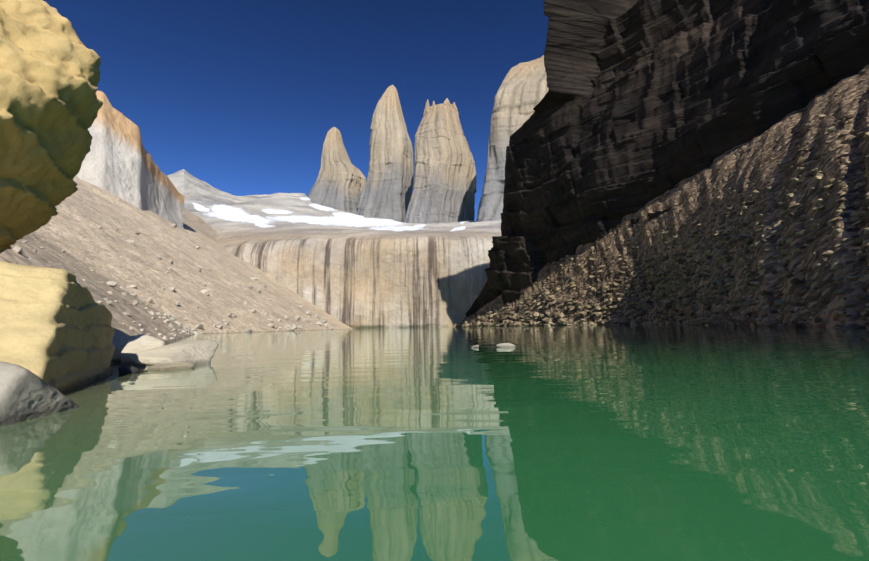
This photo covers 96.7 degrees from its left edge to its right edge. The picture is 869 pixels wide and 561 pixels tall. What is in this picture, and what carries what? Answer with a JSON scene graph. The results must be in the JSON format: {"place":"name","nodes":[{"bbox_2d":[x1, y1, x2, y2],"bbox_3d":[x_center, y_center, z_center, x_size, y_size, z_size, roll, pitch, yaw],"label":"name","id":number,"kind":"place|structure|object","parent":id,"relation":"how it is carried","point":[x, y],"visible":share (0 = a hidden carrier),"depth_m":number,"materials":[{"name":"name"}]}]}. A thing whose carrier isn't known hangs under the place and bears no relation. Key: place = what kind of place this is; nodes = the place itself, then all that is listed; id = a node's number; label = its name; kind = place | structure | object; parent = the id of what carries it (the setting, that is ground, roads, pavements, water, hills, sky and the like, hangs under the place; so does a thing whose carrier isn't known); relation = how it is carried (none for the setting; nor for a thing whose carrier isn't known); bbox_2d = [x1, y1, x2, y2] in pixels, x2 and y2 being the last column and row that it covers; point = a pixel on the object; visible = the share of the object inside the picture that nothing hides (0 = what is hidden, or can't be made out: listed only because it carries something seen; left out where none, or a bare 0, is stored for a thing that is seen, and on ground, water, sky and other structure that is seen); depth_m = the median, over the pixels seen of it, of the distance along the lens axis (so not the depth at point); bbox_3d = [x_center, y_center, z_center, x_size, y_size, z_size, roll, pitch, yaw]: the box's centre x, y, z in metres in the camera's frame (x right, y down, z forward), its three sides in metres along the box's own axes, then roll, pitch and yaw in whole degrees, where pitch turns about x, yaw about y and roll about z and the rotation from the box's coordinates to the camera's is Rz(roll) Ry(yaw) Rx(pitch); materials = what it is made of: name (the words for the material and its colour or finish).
{"place":"outdoors","nodes":[
{"label":"outdoors","id":0,"kind":"place"},
{"bbox_2d":[76,90,184,228],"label":"cliff","id":1,"kind":"structure","parent":0,"point":[118,161],"depth_m":334.86,"materials":[{"name":"white stone"}]},
{"bbox_2d":[43,0,548,220],"label":"sky","id":2,"kind":"structure","parent":0,"point":[244,97],"materials":[{"name":"blue"}]},
{"bbox_2d":[167,169,500,328],"bbox_3d":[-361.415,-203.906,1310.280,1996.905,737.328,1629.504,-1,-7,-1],"label":"rock cliff","id":3,"kind":"structure","parent":0,"point":[353,271],"depth_m":487.56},
{"bbox_2d":[307,127,365,213],"bbox_3d":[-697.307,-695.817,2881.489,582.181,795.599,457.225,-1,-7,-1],"label":"rock tower","id":4,"kind":"structure","parent":3,"relation":"on","point":[340,182],"depth_m":2725.18,"materials":[{"name":"stone"}]},
{"bbox_2d":[356,85,413,221],"bbox_3d":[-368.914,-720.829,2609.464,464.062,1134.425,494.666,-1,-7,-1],"label":"rock tower","id":5,"kind":"structure","parent":3,"relation":"on","point":[386,193],"depth_m":2441.65,"materials":[{"name":"stone"}]},
{"bbox_2d":[404,103,475,223],"bbox_3d":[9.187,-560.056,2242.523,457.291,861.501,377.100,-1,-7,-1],"label":"rock tower","id":6,"kind":"structure","parent":3,"relation":"on","point":[444,187],"depth_m":2116.74,"materials":[{"name":"stone"}]},
{"bbox_2d":[423,99,429,114],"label":"rock spire","id":7,"kind":"structure","parent":6,"relation":"on","point":[427,106],"depth_m":2180.22,"materials":[{"name":"stone"}]},
{"bbox_2d":[476,55,547,221],"bbox_3d":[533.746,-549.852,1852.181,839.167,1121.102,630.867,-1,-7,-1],"label":"rock tower","id":8,"kind":"structure","parent":3,"relation":"on","point":[522,91],"depth_m":1615.47,"materials":[{"name":"stone"}]},
{"bbox_2d":[0,324,868,560],"bbox_3d":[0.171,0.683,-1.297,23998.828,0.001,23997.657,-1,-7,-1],"label":"lake water","id":9,"kind":"structure","parent":0,"point":[659,442],"depth_m":2.60,"materials":[{"name":"green liquid"}]},
{"bbox_2d":[0,361,79,426],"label":"grey boulder","id":10,"kind":"object","parent":9,"relation":"in","point":[26,394],"visible":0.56,"depth_m":3.80,"materials":[{"name":"stone"}]},
{"bbox_2d":[0,261,114,393],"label":"boulder","id":11,"kind":"object","parent":9,"relation":"in","point":[57,330],"visible":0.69,"depth_m":5.75,"materials":[{"name":"stone"}]},
{"bbox_2d":[0,0,102,252],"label":"boulder","id":12,"kind":"object","parent":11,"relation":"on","point":[51,104],"visible":1,"depth_m":7.16,"materials":[{"name":"stone"}]},
{"bbox_2d":[111,328,131,362],"bbox_3d":[-9.698,1.929,11.243,1.753,1.331,1.455,-1,-7,-1],"label":"shore rock","id":13,"kind":"object","parent":9,"relation":"in","point":[120,340],"visible":0.1,"depth_m":10.95,"materials":[{"name":"stone"}]},
{"bbox_2d":[118,365,139,373],"bbox_3d":[-6.381,1.895,8.100,0.362,0.281,0.444,3,-8,-29],"label":"shore rock","id":14,"kind":"object","parent":9,"relation":"in","point":[126,369],"visible":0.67,"depth_m":7.92,"materials":[{"name":"stone"}]},
{"bbox_2d":[147,362,194,370],"bbox_3d":[-5.909,2.022,8.678,0.899,0.344,0.452,3,-8,-34],"label":"shore rock","id":15,"kind":"object","parent":9,"relation":"in","point":[175,365],"visible":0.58,"depth_m":8.61,"materials":[{"name":"stone"}]},
{"bbox_2d":[130,340,218,365],"bbox_3d":[-6.513,2.008,9.932,1.434,0.891,2.036,-1,-7,-1],"label":"shore rock","id":16,"kind":"object","parent":9,"relation":"in","point":[196,352],"visible":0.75,"depth_m":9.58,"materials":[{"name":"stone"}]},
{"bbox_2d":[496,343,514,346],"bbox_3d":[2.724,2.519,14.834,0.736,0.237,0.297,-4,-7,21],"label":"lake rock","id":17,"kind":"object","parent":9,"relation":"in","point":[505,345],"visible":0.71,"depth_m":14.76,"materials":[{"name":"stone"}]},
{"bbox_2d":[465,0,868,318],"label":"cliff","id":18,"kind":"structure","parent":0,"point":[639,105],"depth_m":224.50,"materials":[{"name":"black stone"}]},
{"label":"ground surface","id":19,"kind":"structure","parent":0,"visible":0},
{"bbox_2d":[0,176,351,363],"bbox_3d":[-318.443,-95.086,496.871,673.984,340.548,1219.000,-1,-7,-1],"label":"scree","id":20,"kind":"structure","parent":19,"relation":"on","point":[92,209],"depth_m":164.77,"materials":[{"name":"beige gravel"}]},
{"bbox_2d":[121,334,165,364],"bbox_3d":[-7.886,1.975,10.557,1.114,1.022,1.316,-1,-7,-1],"label":"shore rock","id":21,"kind":"object","parent":20,"relation":"on","point":[138,343],"visible":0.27,"depth_m":10.41,"materials":[{"name":"stone"}]},
{"bbox_2d":[12,187,332,340],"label":"scree blocks","id":22,"kind":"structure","parent":20,"relation":"on","point":[187,328],"depth_m":116.05,"materials":[{"name":"stone"}]},
{"bbox_2d":[473,64,868,327],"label":"scree","id":23,"kind":"structure","parent":19,"relation":"on","point":[730,161],"depth_m":101.04,"materials":[{"name":"gravel"}]},
{"bbox_2d":[454,69,868,328],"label":"scree blocks","id":24,"kind":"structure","parent":23,"relation":"on","point":[472,320],"depth_m":102.93,"materials":[{"name":"stone"}]}
]}

